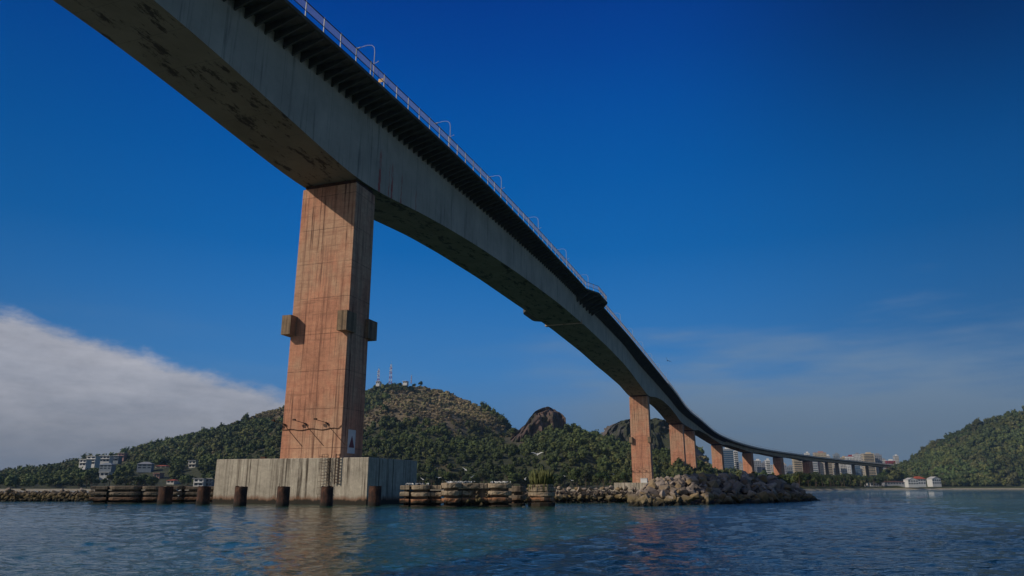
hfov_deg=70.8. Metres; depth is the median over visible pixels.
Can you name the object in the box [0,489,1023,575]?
water
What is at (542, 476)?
clump
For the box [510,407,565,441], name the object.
rock outcrop
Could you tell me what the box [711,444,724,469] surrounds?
bridge pier
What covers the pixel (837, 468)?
bridge pier
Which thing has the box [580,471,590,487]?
broadleaf tree
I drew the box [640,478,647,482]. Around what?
service hut
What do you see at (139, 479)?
broadleaf tree
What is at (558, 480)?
broadleaf tree
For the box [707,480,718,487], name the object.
boulder
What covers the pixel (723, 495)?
boulder
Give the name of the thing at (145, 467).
house
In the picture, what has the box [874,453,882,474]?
apartment tower
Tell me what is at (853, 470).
bridge pier
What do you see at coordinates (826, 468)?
bridge pier
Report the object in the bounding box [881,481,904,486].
house
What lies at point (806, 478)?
broadleaf tree
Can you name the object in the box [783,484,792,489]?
boulder
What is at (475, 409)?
scrub
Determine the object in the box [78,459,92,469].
house
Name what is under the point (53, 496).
rubble
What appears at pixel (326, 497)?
mooring pile
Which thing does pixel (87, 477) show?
broadleaf tree
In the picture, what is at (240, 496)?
mooring pile
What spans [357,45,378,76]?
street lamp
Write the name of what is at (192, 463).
house
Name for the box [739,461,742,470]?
apartment tower
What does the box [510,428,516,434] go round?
broadleaf tree
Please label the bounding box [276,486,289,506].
mooring pile
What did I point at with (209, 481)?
house
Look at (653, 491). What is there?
boulder
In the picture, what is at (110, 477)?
broadleaf tree
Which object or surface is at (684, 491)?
boulder
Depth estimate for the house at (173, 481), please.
439.47 m
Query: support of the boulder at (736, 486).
on the rocks at (696, 501)
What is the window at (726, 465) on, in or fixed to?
in the apartment tower at (728, 455)
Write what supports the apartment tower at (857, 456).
on the hills
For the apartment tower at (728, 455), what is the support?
on the hills
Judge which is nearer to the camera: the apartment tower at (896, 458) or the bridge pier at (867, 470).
the bridge pier at (867, 470)
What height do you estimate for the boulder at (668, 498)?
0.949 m
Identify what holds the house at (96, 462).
on the hills
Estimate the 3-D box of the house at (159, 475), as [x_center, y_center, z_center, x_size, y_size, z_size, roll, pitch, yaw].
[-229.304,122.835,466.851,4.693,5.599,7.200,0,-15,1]
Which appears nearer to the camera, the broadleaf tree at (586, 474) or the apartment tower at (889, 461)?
the broadleaf tree at (586, 474)
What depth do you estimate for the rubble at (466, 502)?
72.44 m
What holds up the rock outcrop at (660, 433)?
on the hills
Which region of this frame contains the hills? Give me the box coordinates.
[0,389,1023,491]
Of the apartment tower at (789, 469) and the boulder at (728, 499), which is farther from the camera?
the apartment tower at (789, 469)
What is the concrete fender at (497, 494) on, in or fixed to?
in the water
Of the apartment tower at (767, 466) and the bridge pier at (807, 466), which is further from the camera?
the apartment tower at (767, 466)
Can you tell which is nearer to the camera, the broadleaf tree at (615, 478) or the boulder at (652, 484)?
the boulder at (652, 484)
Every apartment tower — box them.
[723,447,733,468]
[733,451,738,469]
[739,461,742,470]
[754,459,761,472]
[761,461,764,470]
[764,458,770,473]
[787,465,792,473]
[792,459,802,472]
[812,461,818,474]
[813,451,826,474]
[823,462,832,474]
[832,453,839,458]
[832,463,839,474]
[839,464,846,474]
[845,455,854,473]
[851,465,860,475]
[852,453,862,476]
[861,452,876,475]
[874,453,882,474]
[885,459,894,463]
[893,454,898,463]
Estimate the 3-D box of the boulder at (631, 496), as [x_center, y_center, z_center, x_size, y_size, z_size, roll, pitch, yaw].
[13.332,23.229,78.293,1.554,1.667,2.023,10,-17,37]
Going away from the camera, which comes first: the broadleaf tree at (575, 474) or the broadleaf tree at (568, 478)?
the broadleaf tree at (575, 474)
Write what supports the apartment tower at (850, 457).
on the hills
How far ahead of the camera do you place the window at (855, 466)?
1395.39 m
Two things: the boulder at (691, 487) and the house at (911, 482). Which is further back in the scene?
the house at (911, 482)
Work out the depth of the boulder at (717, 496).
85.75 m
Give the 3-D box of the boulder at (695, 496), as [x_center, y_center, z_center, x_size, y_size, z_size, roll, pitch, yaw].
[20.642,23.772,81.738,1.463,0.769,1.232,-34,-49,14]
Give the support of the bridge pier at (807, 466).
on the hills
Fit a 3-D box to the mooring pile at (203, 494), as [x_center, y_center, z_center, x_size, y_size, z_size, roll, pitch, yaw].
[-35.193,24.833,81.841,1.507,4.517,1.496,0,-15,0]
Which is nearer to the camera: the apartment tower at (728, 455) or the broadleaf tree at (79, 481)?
the broadleaf tree at (79, 481)
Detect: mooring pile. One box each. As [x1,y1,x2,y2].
[157,486,173,503]
[196,486,210,504]
[233,486,247,505]
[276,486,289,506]
[320,486,333,505]
[368,486,381,505]
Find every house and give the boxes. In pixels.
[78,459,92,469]
[87,456,101,467]
[99,455,113,463]
[99,463,115,472]
[99,472,113,479]
[111,455,122,463]
[118,453,128,460]
[136,462,153,472]
[154,473,164,478]
[166,479,179,484]
[187,460,198,468]
[192,478,205,485]
[205,478,214,485]
[870,483,881,486]
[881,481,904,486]
[903,478,918,486]
[913,476,925,486]
[927,477,941,486]
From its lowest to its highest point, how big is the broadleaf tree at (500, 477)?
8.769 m
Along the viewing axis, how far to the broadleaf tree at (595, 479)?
347.80 m
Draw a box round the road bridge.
[53,0,893,467]
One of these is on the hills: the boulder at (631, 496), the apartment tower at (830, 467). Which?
the apartment tower at (830, 467)
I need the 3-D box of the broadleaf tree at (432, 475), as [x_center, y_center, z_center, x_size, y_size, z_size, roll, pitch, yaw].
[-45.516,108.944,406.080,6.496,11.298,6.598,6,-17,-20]
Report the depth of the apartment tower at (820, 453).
1480.69 m
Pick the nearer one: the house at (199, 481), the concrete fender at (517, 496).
the concrete fender at (517, 496)
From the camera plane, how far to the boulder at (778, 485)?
98.40 m
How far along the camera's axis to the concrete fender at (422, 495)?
72.72 m
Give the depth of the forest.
566.58 m
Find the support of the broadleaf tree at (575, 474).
on the hills
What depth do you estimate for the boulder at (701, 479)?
89.73 m
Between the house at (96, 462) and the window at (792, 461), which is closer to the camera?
the house at (96, 462)
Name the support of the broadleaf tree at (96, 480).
on the hills
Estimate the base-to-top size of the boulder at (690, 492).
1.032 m
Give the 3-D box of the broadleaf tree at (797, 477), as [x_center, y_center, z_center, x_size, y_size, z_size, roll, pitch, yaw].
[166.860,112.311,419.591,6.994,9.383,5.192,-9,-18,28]
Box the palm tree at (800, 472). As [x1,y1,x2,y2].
[795,471,803,486]
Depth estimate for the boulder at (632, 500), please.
76.87 m
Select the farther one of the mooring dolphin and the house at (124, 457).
the house at (124, 457)
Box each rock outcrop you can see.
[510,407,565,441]
[607,418,669,449]
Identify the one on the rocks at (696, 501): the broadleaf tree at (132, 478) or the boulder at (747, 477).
the boulder at (747, 477)
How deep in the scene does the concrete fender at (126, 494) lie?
88.78 m
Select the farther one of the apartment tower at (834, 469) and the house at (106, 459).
the apartment tower at (834, 469)
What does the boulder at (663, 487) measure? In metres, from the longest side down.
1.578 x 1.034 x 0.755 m
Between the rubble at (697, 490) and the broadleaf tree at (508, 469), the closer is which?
the rubble at (697, 490)
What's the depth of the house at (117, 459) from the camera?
594.10 m
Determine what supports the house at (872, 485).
on the hills
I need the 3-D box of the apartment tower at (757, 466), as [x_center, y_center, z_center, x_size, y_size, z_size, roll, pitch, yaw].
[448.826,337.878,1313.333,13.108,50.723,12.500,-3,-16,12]
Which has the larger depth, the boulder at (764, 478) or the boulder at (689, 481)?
the boulder at (764, 478)
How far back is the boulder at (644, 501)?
73.98 m
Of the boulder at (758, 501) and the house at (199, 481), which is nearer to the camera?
the boulder at (758, 501)
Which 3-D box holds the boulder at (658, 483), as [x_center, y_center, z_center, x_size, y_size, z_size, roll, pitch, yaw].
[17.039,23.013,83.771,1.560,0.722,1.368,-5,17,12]
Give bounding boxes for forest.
[0,382,1023,486]
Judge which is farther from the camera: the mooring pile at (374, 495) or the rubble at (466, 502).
the mooring pile at (374, 495)
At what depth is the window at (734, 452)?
1148.51 m
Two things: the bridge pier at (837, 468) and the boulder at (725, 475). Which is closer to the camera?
the boulder at (725, 475)
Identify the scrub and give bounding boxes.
[126,386,708,466]
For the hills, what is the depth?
480.36 m
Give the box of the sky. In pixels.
[0,0,1023,470]
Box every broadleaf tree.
[75,479,82,488]
[83,475,91,487]
[92,478,100,485]
[101,478,107,484]
[105,474,113,485]
[114,478,122,485]
[126,476,135,485]
[135,476,143,485]
[141,474,149,485]
[146,476,158,484]
[184,478,191,485]
[418,474,425,482]
[426,471,436,484]
[442,471,455,480]
[453,473,460,481]
[458,471,464,480]
[461,475,468,481]
[468,475,480,482]
[478,472,486,482]
[497,475,503,481]
[501,464,514,482]
[508,472,518,485]
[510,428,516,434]
[516,473,524,485]
[520,476,528,485]
[554,476,562,484]
[559,471,566,487]
[566,474,576,487]
[568,468,585,486]
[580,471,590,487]
[584,474,592,486]
[591,475,602,487]
[595,472,610,487]
[611,474,621,483]
[619,472,629,482]
[793,473,803,482]
[803,475,809,485]
[875,477,883,486]
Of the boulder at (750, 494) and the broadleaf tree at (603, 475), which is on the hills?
the broadleaf tree at (603, 475)
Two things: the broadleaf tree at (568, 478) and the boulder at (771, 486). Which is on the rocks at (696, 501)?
the boulder at (771, 486)
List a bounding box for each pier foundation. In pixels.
[212,454,416,504]
[614,483,646,489]
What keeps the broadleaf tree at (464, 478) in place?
on the hills
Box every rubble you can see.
[0,490,94,501]
[462,489,488,506]
[522,489,637,502]
[636,475,817,505]
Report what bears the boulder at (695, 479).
on the rocks at (696, 501)
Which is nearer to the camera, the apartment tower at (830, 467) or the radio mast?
the radio mast
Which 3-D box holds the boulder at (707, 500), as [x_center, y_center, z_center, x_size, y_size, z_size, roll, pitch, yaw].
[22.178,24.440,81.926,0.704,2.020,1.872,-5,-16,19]
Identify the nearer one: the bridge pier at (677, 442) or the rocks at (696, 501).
the rocks at (696, 501)
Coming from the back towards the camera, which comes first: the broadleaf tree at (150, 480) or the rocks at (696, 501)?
the broadleaf tree at (150, 480)
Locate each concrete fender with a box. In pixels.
[89,486,213,503]
[399,485,443,506]
[441,483,511,506]
[509,486,525,505]
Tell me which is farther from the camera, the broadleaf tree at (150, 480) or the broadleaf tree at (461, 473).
the broadleaf tree at (150, 480)
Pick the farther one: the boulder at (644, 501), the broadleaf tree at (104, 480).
the broadleaf tree at (104, 480)
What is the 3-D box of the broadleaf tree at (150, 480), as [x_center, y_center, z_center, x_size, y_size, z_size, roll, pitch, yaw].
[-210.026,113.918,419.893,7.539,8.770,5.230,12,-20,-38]
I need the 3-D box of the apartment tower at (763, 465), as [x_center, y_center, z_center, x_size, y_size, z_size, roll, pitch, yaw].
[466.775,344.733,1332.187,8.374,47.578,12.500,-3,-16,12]
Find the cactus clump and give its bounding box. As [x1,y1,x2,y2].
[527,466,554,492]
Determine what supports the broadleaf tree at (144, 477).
on the hills
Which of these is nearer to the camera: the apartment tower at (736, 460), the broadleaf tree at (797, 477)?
the broadleaf tree at (797, 477)
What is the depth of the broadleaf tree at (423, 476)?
414.33 m
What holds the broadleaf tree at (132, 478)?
on the hills
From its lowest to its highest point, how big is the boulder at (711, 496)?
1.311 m
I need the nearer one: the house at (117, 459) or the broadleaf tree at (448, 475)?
the broadleaf tree at (448, 475)
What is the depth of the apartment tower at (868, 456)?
1440.25 m
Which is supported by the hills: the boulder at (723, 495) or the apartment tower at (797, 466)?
the apartment tower at (797, 466)
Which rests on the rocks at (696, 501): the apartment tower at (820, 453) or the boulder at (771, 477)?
the boulder at (771, 477)
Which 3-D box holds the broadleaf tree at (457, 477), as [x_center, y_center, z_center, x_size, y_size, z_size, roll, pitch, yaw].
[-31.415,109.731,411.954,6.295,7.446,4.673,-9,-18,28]
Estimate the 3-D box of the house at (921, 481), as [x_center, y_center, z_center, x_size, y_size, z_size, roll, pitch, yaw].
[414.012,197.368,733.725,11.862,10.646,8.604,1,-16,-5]
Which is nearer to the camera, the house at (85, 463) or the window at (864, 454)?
the house at (85, 463)
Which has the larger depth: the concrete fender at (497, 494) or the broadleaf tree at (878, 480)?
the broadleaf tree at (878, 480)
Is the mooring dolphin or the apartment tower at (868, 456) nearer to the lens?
the mooring dolphin
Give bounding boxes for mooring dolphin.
[528,484,554,506]
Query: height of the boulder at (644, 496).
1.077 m
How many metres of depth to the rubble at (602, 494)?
91.26 m
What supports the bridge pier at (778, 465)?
on the hills
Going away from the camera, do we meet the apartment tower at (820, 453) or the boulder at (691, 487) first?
the boulder at (691, 487)
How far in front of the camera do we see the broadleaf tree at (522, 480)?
393.49 m
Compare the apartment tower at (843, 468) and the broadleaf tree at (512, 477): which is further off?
the apartment tower at (843, 468)
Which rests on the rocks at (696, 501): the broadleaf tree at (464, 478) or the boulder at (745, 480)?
the boulder at (745, 480)
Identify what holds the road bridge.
on the bridge pier at (329, 327)
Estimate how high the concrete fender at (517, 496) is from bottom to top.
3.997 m
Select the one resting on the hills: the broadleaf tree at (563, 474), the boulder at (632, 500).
the broadleaf tree at (563, 474)
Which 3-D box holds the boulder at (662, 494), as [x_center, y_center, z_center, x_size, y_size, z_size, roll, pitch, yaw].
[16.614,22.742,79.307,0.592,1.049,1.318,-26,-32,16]
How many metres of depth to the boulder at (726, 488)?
89.26 m
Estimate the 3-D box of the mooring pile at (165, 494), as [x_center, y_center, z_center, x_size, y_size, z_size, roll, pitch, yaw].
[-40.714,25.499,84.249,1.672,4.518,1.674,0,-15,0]
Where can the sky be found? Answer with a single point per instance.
(812, 211)
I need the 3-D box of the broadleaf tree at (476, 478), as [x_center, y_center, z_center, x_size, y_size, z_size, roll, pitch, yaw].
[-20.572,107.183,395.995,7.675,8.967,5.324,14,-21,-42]
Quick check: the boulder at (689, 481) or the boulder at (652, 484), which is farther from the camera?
the boulder at (689, 481)
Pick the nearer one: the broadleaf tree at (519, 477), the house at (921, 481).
the broadleaf tree at (519, 477)
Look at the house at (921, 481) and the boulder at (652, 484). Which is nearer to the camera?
the boulder at (652, 484)
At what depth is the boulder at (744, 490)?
90.48 m
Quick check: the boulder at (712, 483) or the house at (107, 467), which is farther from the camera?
the house at (107, 467)
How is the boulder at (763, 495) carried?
on the rocks at (696, 501)
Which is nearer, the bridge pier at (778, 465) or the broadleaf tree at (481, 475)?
the broadleaf tree at (481, 475)
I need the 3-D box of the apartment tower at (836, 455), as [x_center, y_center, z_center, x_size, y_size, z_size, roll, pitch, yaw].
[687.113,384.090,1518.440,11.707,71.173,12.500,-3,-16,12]
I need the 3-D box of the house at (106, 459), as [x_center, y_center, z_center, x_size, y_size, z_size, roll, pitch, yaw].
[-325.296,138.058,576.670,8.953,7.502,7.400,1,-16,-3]
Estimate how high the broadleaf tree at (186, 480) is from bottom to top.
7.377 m
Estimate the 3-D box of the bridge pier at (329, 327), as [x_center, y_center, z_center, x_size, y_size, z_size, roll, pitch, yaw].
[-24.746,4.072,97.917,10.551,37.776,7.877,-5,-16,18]
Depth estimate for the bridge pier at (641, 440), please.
332.34 m
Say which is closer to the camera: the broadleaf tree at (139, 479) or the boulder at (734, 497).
the boulder at (734, 497)
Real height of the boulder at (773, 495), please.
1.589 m
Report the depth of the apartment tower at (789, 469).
1377.53 m
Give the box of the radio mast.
[389,364,391,383]
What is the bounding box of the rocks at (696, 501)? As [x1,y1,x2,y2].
[648,479,787,505]
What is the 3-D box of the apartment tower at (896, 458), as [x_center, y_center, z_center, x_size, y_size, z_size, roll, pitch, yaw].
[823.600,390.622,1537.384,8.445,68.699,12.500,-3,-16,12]
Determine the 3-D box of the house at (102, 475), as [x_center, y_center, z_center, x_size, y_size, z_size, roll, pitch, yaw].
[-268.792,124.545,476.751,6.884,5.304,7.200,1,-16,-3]
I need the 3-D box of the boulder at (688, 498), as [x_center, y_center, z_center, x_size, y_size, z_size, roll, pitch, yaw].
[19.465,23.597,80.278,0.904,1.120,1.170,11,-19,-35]
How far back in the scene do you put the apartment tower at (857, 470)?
1395.99 m
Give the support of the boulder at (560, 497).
on the rubble at (602, 494)
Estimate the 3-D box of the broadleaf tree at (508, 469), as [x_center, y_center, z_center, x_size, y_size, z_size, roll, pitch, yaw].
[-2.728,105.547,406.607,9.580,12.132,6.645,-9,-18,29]
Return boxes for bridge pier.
[272,179,377,458]
[629,395,653,482]
[669,423,685,465]
[684,430,696,467]
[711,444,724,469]
[742,452,754,473]
[773,457,784,474]
[802,461,813,474]
[825,462,828,474]
[835,463,839,475]
[851,465,855,474]
[865,466,869,476]
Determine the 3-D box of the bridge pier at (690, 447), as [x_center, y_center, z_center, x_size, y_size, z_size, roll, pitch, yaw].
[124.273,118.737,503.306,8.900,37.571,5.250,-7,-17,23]
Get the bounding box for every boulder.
[557,493,563,499]
[627,494,638,503]
[628,498,636,503]
[635,494,649,501]
[640,498,647,504]
[647,481,657,488]
[647,487,659,496]
[655,481,664,485]
[659,485,669,489]
[659,489,665,497]
[664,495,672,500]
[679,489,688,494]
[681,494,692,503]
[686,476,698,484]
[686,478,692,484]
[687,490,698,498]
[689,482,694,489]
[690,493,699,500]
[699,477,707,483]
[701,492,713,501]
[704,494,710,504]
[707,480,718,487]
[712,491,719,498]
[718,473,730,479]
[719,492,726,498]
[722,484,731,490]
[724,496,733,503]
[727,493,738,502]
[731,482,741,491]
[740,487,748,493]
[741,474,751,480]
[741,477,750,484]
[747,491,754,496]
[751,499,760,503]
[756,491,769,501]
[760,475,766,482]
[764,490,778,501]
[767,475,777,479]
[767,479,780,488]
[767,482,776,489]
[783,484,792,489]
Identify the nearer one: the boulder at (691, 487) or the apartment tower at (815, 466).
the boulder at (691, 487)
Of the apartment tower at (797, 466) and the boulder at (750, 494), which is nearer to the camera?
the boulder at (750, 494)
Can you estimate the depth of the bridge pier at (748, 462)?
650.96 m
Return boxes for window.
[723,451,733,468]
[733,452,738,468]
[792,461,801,470]
[855,466,860,475]
[861,454,875,475]
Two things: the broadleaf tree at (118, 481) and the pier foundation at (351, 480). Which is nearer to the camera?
the pier foundation at (351, 480)
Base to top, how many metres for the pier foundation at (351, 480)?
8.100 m
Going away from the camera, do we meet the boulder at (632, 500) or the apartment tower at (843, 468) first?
the boulder at (632, 500)
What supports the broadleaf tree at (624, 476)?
on the hills
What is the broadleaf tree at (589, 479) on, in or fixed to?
on the hills
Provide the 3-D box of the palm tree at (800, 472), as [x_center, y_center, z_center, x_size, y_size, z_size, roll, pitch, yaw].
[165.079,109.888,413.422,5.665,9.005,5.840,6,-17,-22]
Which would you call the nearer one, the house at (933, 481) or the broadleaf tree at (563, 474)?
the broadleaf tree at (563, 474)

